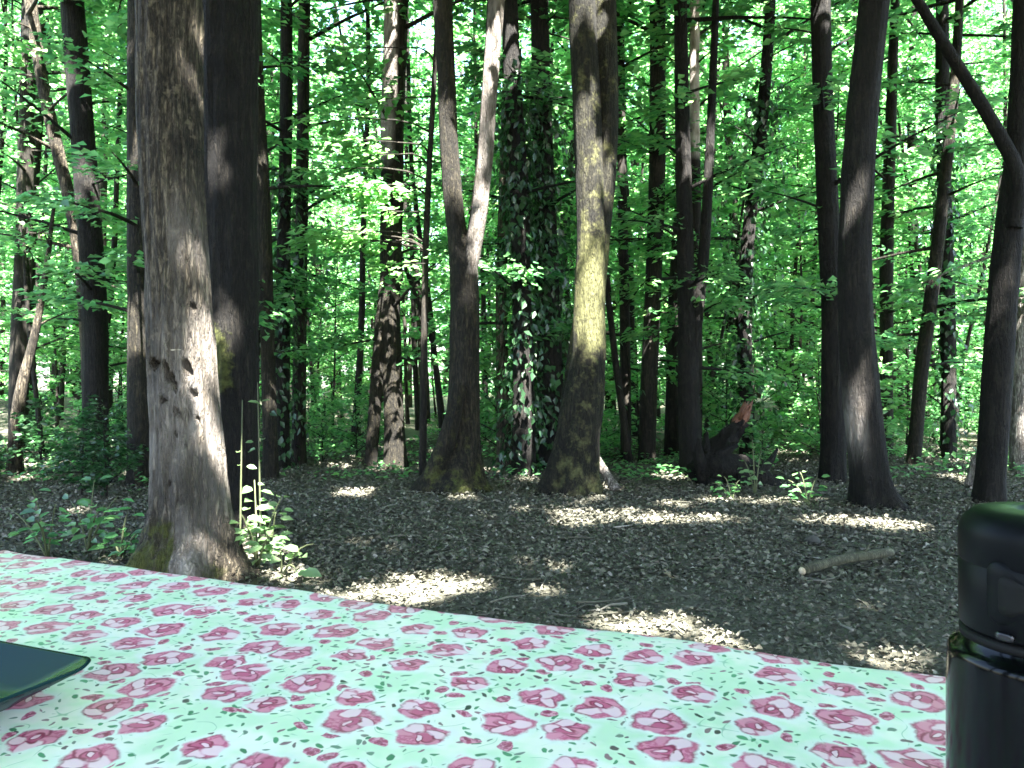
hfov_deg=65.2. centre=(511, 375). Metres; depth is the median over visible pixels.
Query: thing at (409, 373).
forest tree
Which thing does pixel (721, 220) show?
forest tree
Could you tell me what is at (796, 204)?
slim tree
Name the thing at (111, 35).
slim tree
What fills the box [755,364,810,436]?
shrub
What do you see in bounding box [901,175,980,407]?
slim tree
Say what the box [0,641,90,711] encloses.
square plate
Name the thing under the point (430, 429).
shrub
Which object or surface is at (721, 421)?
shrub
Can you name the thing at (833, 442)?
tree
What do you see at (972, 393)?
shrub
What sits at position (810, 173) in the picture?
slim tree
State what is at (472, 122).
slim tree
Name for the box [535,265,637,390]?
sapling
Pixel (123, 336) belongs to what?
sapling
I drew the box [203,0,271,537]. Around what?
tree
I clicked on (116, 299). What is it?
sapling
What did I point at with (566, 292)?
forest tree
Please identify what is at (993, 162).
sapling
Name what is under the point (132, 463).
shrub
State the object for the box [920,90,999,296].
slim tree
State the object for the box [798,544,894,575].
fallen branch
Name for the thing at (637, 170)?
forest tree
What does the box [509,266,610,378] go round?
sapling
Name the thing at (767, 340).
sapling
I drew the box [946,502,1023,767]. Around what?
vacuum flask
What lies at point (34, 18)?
tree
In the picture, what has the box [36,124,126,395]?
sapling
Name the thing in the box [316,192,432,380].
sapling
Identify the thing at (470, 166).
slim tree
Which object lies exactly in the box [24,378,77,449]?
shrub
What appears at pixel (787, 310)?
sapling
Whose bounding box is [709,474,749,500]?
leafy plant
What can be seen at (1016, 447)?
tree
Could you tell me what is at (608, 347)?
sapling
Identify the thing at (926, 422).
shrub
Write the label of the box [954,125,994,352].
slim tree
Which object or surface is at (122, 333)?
sapling
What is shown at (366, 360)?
sapling
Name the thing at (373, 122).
forest tree
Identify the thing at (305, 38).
tree
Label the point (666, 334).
sapling
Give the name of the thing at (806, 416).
shrub
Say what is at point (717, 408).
shrub
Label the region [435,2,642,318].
forest tree
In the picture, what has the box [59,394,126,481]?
shrub
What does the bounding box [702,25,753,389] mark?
forest tree
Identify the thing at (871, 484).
tree
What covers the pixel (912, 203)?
sapling
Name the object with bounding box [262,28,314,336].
forest tree
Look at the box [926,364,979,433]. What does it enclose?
shrub
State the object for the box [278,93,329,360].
forest tree
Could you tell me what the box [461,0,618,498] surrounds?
mossy tree
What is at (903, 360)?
sapling
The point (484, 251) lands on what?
forest tree
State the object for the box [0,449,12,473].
shrub
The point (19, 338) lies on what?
tree
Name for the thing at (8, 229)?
forest tree
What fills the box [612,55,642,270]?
slim tree
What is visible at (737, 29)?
forest tree
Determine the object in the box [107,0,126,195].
slim tree
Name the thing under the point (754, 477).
leafy plant
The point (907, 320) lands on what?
sapling
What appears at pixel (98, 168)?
forest tree
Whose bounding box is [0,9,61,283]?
forest tree
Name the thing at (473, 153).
forest tree
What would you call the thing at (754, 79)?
forest tree
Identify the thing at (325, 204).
forest tree
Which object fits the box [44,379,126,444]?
shrub
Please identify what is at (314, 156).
slim tree
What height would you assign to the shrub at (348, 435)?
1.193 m
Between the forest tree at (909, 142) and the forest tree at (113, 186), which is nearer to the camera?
the forest tree at (909, 142)
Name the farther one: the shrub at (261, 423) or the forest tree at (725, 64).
the forest tree at (725, 64)
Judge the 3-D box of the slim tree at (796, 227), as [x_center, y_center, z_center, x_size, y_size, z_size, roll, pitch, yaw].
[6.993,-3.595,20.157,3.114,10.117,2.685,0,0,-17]
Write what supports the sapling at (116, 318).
on the ground at (878, 658)
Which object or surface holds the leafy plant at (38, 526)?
on the ground at (878, 658)
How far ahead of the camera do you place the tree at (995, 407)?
6.51 m
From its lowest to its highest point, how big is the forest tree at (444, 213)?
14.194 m
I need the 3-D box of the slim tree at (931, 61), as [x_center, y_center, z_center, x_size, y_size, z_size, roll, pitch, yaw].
[6.564,-4.113,13.652,2.849,11.172,3.304,0,0,-43]
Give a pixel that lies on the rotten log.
(714, 456)
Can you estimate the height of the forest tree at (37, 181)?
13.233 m
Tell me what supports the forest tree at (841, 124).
on the ground at (878, 658)
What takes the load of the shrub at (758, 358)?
on the ground at (878, 658)
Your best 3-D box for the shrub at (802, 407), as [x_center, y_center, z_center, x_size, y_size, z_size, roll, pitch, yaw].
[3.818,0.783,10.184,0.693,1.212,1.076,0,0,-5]
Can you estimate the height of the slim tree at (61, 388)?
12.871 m
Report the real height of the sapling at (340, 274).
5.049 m
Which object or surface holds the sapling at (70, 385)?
on the ground at (878, 658)
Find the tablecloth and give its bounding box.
[0,550,945,767]
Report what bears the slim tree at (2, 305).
on the ground at (878, 658)
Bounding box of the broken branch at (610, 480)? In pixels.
[600,457,620,492]
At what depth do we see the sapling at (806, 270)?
13.85 m
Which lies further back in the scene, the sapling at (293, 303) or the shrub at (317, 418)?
the sapling at (293, 303)
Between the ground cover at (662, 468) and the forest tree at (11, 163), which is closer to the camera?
the ground cover at (662, 468)
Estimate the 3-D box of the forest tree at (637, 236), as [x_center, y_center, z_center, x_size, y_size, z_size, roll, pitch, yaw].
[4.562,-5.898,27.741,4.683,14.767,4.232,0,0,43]
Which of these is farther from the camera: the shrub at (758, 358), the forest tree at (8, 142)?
the forest tree at (8, 142)
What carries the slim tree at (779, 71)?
on the ground at (878, 658)
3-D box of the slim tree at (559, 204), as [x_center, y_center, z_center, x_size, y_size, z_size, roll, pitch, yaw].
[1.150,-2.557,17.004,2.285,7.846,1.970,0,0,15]
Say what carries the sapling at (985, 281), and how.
on the ground at (878, 658)
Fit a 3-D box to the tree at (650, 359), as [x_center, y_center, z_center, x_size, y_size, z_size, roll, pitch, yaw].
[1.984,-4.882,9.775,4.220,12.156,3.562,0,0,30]
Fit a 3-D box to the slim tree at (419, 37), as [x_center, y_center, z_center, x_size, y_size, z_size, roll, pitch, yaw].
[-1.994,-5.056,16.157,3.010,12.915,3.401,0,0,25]
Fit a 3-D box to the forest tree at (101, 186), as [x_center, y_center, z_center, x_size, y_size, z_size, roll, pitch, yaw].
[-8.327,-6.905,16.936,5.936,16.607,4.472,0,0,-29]
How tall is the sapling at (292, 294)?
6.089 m
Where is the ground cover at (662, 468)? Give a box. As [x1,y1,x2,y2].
[0,435,1023,490]
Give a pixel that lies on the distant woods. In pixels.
(4, 390)
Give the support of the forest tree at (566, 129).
on the ground at (878, 658)
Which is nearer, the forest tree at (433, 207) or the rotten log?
the rotten log
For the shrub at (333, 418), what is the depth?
12.52 m
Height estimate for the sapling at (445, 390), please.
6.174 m
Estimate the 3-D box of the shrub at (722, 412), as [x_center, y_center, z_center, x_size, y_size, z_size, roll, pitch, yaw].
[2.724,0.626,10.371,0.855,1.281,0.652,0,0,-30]
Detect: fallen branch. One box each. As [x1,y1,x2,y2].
[21,507,111,521]
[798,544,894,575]
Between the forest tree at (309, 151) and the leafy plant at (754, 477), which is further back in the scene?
the forest tree at (309, 151)
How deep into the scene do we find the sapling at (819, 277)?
19.52 m
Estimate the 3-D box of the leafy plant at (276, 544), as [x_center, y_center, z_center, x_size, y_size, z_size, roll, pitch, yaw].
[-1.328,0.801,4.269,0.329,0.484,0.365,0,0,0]
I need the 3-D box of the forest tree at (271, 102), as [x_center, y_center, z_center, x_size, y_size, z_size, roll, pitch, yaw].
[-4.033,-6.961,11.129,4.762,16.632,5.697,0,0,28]
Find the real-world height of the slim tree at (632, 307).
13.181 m
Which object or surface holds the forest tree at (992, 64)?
on the ground at (878, 658)
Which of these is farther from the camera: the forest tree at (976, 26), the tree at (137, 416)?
the forest tree at (976, 26)
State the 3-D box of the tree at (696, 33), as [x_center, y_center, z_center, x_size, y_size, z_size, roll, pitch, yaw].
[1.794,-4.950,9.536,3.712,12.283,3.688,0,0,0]
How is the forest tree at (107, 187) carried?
on the ground at (878, 658)
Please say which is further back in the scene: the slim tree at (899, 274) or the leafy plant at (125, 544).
the slim tree at (899, 274)
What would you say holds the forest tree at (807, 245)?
on the ground at (878, 658)
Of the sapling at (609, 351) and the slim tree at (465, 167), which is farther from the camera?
the sapling at (609, 351)
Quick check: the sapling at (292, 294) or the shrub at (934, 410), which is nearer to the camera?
the shrub at (934, 410)
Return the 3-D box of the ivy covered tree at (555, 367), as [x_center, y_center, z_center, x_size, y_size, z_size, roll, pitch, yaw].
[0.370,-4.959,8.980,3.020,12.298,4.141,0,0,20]
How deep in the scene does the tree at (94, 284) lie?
8.50 m
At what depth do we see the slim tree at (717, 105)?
14.50 m
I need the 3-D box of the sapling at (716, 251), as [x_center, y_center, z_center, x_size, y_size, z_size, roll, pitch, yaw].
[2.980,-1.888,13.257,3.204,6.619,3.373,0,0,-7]
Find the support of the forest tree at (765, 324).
on the ground at (878, 658)
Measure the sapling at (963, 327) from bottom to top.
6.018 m
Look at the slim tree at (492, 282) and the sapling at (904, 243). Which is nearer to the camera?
the sapling at (904, 243)
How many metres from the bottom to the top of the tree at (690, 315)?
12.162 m
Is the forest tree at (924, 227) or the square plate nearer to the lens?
the square plate
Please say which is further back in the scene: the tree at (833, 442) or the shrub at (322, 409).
the shrub at (322, 409)
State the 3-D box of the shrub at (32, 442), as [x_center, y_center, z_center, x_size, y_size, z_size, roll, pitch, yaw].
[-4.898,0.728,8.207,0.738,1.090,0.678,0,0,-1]
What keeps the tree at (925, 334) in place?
on the ground at (878, 658)
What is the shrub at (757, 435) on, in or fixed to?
on the ground at (878, 658)
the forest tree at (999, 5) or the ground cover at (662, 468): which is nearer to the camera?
the ground cover at (662, 468)
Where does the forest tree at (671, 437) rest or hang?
on the ground at (878, 658)
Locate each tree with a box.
[0,0,104,456]
[0,0,112,195]
[0,0,125,303]
[0,0,126,224]
[0,0,126,390]
[0,0,126,447]
[0,0,126,455]
[0,0,126,472]
[0,0,266,424]
[0,1,56,385]
[0,2,58,348]
[0,2,65,327]
[0,8,112,366]
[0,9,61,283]
[0,55,110,397]
[0,101,16,333]
[5,7,123,404]
[5,208,80,474]
[6,22,116,384]
[11,0,267,487]
[13,17,126,341]
[14,0,380,260]
[15,65,125,399]
[37,17,126,326]
[44,36,126,420]
[48,0,126,328]
[57,206,107,397]
[86,0,277,72]
[90,0,347,374]
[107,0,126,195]
[125,0,260,581]
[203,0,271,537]
[257,0,390,480]
[259,0,399,470]
[260,0,326,354]
[261,0,423,465]
[262,15,279,44]
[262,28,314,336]
[264,0,358,313]
[265,49,342,417]
[266,53,334,342]
[270,23,372,412]
[270,37,370,342]
[271,0,344,244]
[273,0,501,432]
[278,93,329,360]
[292,0,449,385]
[292,0,526,470]
[293,0,469,449]
[307,68,379,404]
[312,0,496,422]
[315,0,464,429]
[320,49,410,398]
[331,103,408,401]
[353,3,456,407]
[357,40,437,423]
[376,4,529,325]
[403,120,469,396]
[404,1,500,438]
[404,35,508,347]
[407,0,504,495]
[411,0,634,477]
[417,0,646,467]
[418,1,634,300]
[420,0,524,413]
[421,101,495,348]
[429,0,649,470]
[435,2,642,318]
[440,87,501,397]
[441,30,562,383]
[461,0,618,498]
[461,19,564,221]
[462,0,572,164]
[462,0,641,361]
[465,0,721,315]
[467,92,529,268]
[476,1,689,462]
[478,207,495,350]
[487,2,721,431]
[494,26,640,302]
[520,0,757,462]
[524,0,811,456]
[534,75,615,320]
[552,11,674,435]
[554,0,718,458]
[558,21,721,414]
[605,74,668,349]
[606,3,672,358]
[611,0,854,474]
[611,15,674,412]
[611,15,740,370]
[612,0,820,438]
[612,33,707,361]
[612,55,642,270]
[614,72,672,307]
[615,3,722,419]
[620,0,853,462]
[627,0,856,376]
[633,0,784,431]
[633,2,814,409]
[700,0,847,436]
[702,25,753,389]
[713,0,840,402]
[713,1,838,368]
[720,33,836,426]
[722,33,770,340]
[736,3,882,427]
[737,11,900,391]
[741,0,1002,482]
[746,15,964,320]
[750,0,975,342]
[752,6,958,424]
[755,0,851,433]
[758,19,842,414]
[758,45,814,378]
[760,0,904,220]
[779,7,981,360]
[790,0,1009,456]
[793,0,1008,419]
[805,0,1023,464]
[805,6,1007,437]
[814,35,927,327]
[837,0,913,510]
[840,8,997,401]
[842,0,1002,241]
[872,0,1011,459]
[872,44,931,402]
[876,12,1023,475]
[898,1,1008,393]
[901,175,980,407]
[911,0,1023,502]
[912,12,1011,443]
[916,12,991,401]
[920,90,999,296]
[934,0,1012,341]
[950,0,1011,210]
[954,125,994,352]
[958,11,1011,335]
[961,21,1008,203]
[981,5,1002,202]
[982,1,1006,87]
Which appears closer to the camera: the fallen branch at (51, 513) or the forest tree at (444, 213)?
the fallen branch at (51, 513)
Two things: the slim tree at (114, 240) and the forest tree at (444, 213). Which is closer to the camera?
the slim tree at (114, 240)
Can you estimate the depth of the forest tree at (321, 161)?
33.28 m
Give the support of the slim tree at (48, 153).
on the ground at (878, 658)
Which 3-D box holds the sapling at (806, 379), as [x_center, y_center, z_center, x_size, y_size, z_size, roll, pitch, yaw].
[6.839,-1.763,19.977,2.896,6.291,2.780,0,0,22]
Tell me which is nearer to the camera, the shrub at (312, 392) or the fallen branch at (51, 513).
the fallen branch at (51, 513)
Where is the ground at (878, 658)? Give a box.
[0,378,1023,675]
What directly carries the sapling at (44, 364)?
on the ground at (878, 658)
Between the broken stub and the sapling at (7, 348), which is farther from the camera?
the sapling at (7, 348)
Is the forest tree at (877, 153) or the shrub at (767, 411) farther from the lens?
the forest tree at (877, 153)
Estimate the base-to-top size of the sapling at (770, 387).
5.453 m
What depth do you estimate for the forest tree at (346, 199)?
24.32 m
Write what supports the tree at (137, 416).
on the ground at (878, 658)
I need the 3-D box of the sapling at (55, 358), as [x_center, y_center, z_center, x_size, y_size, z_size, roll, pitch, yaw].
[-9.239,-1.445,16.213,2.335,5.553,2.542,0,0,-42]
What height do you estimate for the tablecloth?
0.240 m
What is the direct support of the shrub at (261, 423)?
on the ground at (878, 658)
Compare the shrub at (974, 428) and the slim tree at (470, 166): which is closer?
the shrub at (974, 428)
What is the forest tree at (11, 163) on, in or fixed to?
on the ground at (878, 658)
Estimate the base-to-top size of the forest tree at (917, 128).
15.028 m
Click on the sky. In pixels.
(357, 17)
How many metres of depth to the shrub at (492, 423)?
11.82 m
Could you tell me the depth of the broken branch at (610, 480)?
7.04 m
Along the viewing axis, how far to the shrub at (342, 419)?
13.97 m
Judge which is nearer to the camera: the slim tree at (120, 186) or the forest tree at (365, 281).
the slim tree at (120, 186)
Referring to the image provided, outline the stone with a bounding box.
[804,535,820,545]
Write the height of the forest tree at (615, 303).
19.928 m
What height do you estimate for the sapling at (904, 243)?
7.967 m
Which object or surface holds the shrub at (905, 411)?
on the ground at (878, 658)
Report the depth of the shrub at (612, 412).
11.30 m
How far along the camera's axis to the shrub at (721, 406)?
12.74 m
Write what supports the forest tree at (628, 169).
on the ground at (878, 658)
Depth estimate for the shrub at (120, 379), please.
12.16 m
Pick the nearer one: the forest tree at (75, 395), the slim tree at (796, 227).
the slim tree at (796, 227)
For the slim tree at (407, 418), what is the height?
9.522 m
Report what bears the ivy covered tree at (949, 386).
on the ground at (878, 658)
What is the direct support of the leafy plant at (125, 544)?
on the ground at (878, 658)
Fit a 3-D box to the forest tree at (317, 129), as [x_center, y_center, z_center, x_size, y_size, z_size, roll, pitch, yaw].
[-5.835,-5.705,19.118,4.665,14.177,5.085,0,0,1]
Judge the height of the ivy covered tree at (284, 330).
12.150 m
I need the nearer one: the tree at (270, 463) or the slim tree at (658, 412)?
the tree at (270, 463)
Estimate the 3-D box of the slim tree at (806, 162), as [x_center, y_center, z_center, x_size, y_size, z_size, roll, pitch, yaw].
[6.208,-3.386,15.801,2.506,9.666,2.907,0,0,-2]
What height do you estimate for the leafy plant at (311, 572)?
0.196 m
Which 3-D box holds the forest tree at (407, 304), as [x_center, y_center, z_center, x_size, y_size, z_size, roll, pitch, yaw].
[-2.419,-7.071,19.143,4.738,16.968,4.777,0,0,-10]
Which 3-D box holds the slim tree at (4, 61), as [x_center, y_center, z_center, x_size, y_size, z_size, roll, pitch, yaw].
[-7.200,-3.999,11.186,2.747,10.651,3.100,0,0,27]
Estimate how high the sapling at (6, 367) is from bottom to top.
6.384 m
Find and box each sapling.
[0,20,126,414]
[0,173,118,426]
[0,182,78,375]
[0,192,51,399]
[0,202,71,380]
[0,229,78,402]
[0,263,11,389]
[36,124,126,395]
[39,207,125,392]
[39,239,111,399]
[41,124,126,360]
[45,197,126,389]
[56,172,126,407]
[67,174,126,373]
[236,382,277,544]
[259,94,379,426]
[259,210,319,379]
[260,178,334,374]
[273,212,343,375]
[274,207,379,424]
[290,199,378,421]
[290,217,376,395]
[290,229,376,436]
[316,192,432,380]
[400,250,449,417]
[420,259,487,394]
[423,63,645,411]
[428,141,575,395]
[479,253,534,409]
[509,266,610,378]
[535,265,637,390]
[562,256,619,398]
[605,68,790,405]
[605,233,663,400]
[612,232,724,394]
[614,69,804,426]
[616,182,722,398]
[661,106,820,367]
[664,107,809,390]
[702,304,788,393]
[712,113,878,426]
[713,57,977,446]
[722,198,796,366]
[752,196,819,407]
[755,127,817,405]
[762,123,910,362]
[778,7,998,368]
[782,235,908,361]
[873,144,986,421]
[876,185,971,384]
[877,264,937,401]
[894,224,965,408]
[894,225,967,409]
[920,142,1000,420]
[934,208,992,387]
[938,186,993,392]
[953,39,1010,342]
[954,193,993,375]
[956,243,977,399]
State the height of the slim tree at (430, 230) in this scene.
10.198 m
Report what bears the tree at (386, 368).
on the ground at (878, 658)
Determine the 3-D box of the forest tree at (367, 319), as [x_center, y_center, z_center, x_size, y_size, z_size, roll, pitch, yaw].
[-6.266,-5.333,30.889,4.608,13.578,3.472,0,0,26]
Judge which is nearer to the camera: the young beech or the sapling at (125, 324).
the young beech
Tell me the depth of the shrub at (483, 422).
11.53 m
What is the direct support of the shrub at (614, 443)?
on the ground at (878, 658)
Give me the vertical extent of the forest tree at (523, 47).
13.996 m
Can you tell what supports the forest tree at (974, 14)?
on the ground at (878, 658)
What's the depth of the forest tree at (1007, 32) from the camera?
15.39 m
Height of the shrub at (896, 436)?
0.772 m
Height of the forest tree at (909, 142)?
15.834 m
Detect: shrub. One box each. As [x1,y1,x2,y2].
[0,394,76,474]
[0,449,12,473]
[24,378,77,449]
[35,411,114,494]
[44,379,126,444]
[57,401,148,497]
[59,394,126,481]
[68,328,126,424]
[110,403,126,445]
[259,395,261,455]
[290,381,325,428]
[306,386,351,442]
[306,405,346,461]
[308,400,345,439]
[318,369,383,455]
[336,386,383,434]
[343,390,383,448]
[427,412,438,435]
[436,405,492,436]
[444,325,536,457]
[480,390,495,443]
[480,398,495,442]
[600,400,632,440]
[600,402,611,457]
[600,416,619,453]
[603,342,665,442]
[700,341,767,452]
[702,377,738,448]
[702,381,733,428]
[709,383,763,431]
[723,342,797,435]
[746,425,781,465]
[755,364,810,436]
[760,410,783,444]
[761,384,818,445]
[762,333,820,454]
[780,391,820,455]
[794,389,820,446]
[800,404,817,426]
[814,347,905,449]
[883,416,906,460]
[893,322,979,450]
[893,354,939,446]
[894,415,908,443]
[923,396,940,441]
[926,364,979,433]
[958,378,979,436]
[960,351,981,429]
[969,417,978,433]
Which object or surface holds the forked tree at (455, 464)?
on the ground at (878, 658)
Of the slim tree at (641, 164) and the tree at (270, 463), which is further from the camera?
the slim tree at (641, 164)
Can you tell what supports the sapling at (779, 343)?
on the ground at (878, 658)
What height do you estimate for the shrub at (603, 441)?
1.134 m
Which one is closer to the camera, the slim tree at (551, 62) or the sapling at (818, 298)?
the slim tree at (551, 62)
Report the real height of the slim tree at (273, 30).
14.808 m
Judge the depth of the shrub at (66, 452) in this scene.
6.79 m
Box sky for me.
[6,0,1009,377]
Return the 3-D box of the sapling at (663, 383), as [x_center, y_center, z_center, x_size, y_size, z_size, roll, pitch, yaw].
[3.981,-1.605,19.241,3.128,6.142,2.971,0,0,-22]
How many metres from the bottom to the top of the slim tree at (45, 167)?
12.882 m
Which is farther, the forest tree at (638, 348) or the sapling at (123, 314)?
the forest tree at (638, 348)
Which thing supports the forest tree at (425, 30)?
on the ground at (878, 658)
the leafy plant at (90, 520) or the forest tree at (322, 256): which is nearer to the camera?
the leafy plant at (90, 520)
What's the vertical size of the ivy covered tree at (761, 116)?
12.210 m
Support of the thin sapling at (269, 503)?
on the ground at (878, 658)
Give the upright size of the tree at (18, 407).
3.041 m
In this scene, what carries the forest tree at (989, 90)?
on the ground at (878, 658)
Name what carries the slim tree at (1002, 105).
on the ground at (878, 658)
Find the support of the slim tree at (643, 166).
on the ground at (878, 658)
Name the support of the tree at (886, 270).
on the ground at (878, 658)
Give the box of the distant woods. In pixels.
[0,0,1008,397]
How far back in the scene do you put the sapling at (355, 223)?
16.34 m
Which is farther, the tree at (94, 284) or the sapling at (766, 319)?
the sapling at (766, 319)
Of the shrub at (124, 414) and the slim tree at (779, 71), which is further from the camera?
the slim tree at (779, 71)
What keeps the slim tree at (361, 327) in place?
on the ground at (878, 658)
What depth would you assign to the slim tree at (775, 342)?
17.20 m
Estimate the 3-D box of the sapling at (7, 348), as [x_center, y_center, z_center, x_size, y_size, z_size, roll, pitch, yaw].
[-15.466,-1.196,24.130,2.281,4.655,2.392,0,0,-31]
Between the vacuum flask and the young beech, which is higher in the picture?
the young beech
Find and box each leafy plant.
[0,488,69,556]
[59,475,133,549]
[87,512,143,556]
[229,480,292,566]
[270,544,321,579]
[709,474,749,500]
[737,438,771,495]
[775,471,829,505]
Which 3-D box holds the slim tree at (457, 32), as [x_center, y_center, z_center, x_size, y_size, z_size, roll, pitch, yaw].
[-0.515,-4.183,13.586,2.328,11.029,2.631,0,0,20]
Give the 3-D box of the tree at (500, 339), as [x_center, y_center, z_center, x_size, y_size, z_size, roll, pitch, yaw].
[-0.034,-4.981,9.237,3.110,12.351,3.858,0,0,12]
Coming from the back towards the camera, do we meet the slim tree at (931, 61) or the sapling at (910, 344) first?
the sapling at (910, 344)
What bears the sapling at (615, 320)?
on the ground at (878, 658)
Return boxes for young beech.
[276,29,436,475]
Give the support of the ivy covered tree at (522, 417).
on the ground at (878, 658)
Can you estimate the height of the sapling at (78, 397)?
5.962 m
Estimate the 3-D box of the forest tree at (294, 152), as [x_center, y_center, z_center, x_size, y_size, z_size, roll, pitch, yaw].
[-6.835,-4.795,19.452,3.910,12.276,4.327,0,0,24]
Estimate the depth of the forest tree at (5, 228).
25.68 m
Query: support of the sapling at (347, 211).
on the ground at (878, 658)
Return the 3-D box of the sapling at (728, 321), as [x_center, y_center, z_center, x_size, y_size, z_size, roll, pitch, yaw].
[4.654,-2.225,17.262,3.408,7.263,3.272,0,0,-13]
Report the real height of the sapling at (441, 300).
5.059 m
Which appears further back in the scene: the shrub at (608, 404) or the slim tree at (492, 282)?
the slim tree at (492, 282)
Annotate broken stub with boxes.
[963,452,975,487]
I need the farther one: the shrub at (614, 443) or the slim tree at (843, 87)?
the slim tree at (843, 87)
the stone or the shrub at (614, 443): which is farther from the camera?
the shrub at (614, 443)
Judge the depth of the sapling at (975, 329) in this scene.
12.76 m
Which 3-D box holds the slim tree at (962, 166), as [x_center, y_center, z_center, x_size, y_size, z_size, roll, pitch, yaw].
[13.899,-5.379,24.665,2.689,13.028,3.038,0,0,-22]
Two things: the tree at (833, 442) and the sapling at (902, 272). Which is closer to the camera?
the tree at (833, 442)
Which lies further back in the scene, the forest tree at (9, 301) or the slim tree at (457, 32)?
the forest tree at (9, 301)
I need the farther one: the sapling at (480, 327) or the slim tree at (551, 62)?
the sapling at (480, 327)
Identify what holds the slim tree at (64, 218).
on the ground at (878, 658)
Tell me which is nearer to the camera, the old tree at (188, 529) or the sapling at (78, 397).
the old tree at (188, 529)
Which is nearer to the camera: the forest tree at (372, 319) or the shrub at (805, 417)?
the shrub at (805, 417)
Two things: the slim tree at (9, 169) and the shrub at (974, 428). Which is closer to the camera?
the slim tree at (9, 169)
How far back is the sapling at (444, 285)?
16.48 m
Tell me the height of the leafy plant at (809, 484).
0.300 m
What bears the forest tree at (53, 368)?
on the ground at (878, 658)
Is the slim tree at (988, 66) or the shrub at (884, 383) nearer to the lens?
the shrub at (884, 383)
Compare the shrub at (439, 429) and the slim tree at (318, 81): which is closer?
the shrub at (439, 429)
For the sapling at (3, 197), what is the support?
on the ground at (878, 658)
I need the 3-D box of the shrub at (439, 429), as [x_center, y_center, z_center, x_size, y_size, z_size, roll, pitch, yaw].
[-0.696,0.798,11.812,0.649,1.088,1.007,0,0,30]
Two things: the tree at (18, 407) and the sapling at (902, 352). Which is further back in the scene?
the sapling at (902, 352)
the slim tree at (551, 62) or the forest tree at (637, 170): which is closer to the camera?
the slim tree at (551, 62)
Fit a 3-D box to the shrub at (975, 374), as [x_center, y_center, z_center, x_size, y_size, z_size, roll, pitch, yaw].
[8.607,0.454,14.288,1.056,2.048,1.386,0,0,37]
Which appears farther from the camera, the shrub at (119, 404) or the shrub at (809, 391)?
the shrub at (809, 391)
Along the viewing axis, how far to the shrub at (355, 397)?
10.31 m
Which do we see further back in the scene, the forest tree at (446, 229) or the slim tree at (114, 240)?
the forest tree at (446, 229)
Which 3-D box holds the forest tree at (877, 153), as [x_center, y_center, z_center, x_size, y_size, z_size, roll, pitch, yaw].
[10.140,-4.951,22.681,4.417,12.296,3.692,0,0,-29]
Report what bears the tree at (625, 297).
on the ground at (878, 658)
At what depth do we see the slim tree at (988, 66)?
16.23 m
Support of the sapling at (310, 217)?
on the ground at (878, 658)
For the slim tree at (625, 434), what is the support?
on the ground at (878, 658)
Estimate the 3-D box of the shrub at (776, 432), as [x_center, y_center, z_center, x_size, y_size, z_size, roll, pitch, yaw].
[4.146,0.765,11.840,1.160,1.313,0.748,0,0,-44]
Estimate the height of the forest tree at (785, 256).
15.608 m
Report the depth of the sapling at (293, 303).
19.54 m
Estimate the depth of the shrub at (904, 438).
12.06 m
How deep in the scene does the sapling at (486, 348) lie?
10.76 m
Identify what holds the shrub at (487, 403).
on the ground at (878, 658)
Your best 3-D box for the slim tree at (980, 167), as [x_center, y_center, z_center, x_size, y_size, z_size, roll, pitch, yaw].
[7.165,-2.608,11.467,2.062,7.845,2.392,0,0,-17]
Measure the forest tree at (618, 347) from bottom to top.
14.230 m
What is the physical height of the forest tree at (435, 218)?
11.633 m
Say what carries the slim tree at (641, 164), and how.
on the ground at (878, 658)
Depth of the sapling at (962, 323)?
20.95 m
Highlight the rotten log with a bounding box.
[687,399,784,487]
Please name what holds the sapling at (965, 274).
on the ground at (878, 658)
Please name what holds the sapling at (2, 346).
on the ground at (878, 658)
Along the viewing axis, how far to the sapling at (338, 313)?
13.88 m
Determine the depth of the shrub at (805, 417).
11.94 m
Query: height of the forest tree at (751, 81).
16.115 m

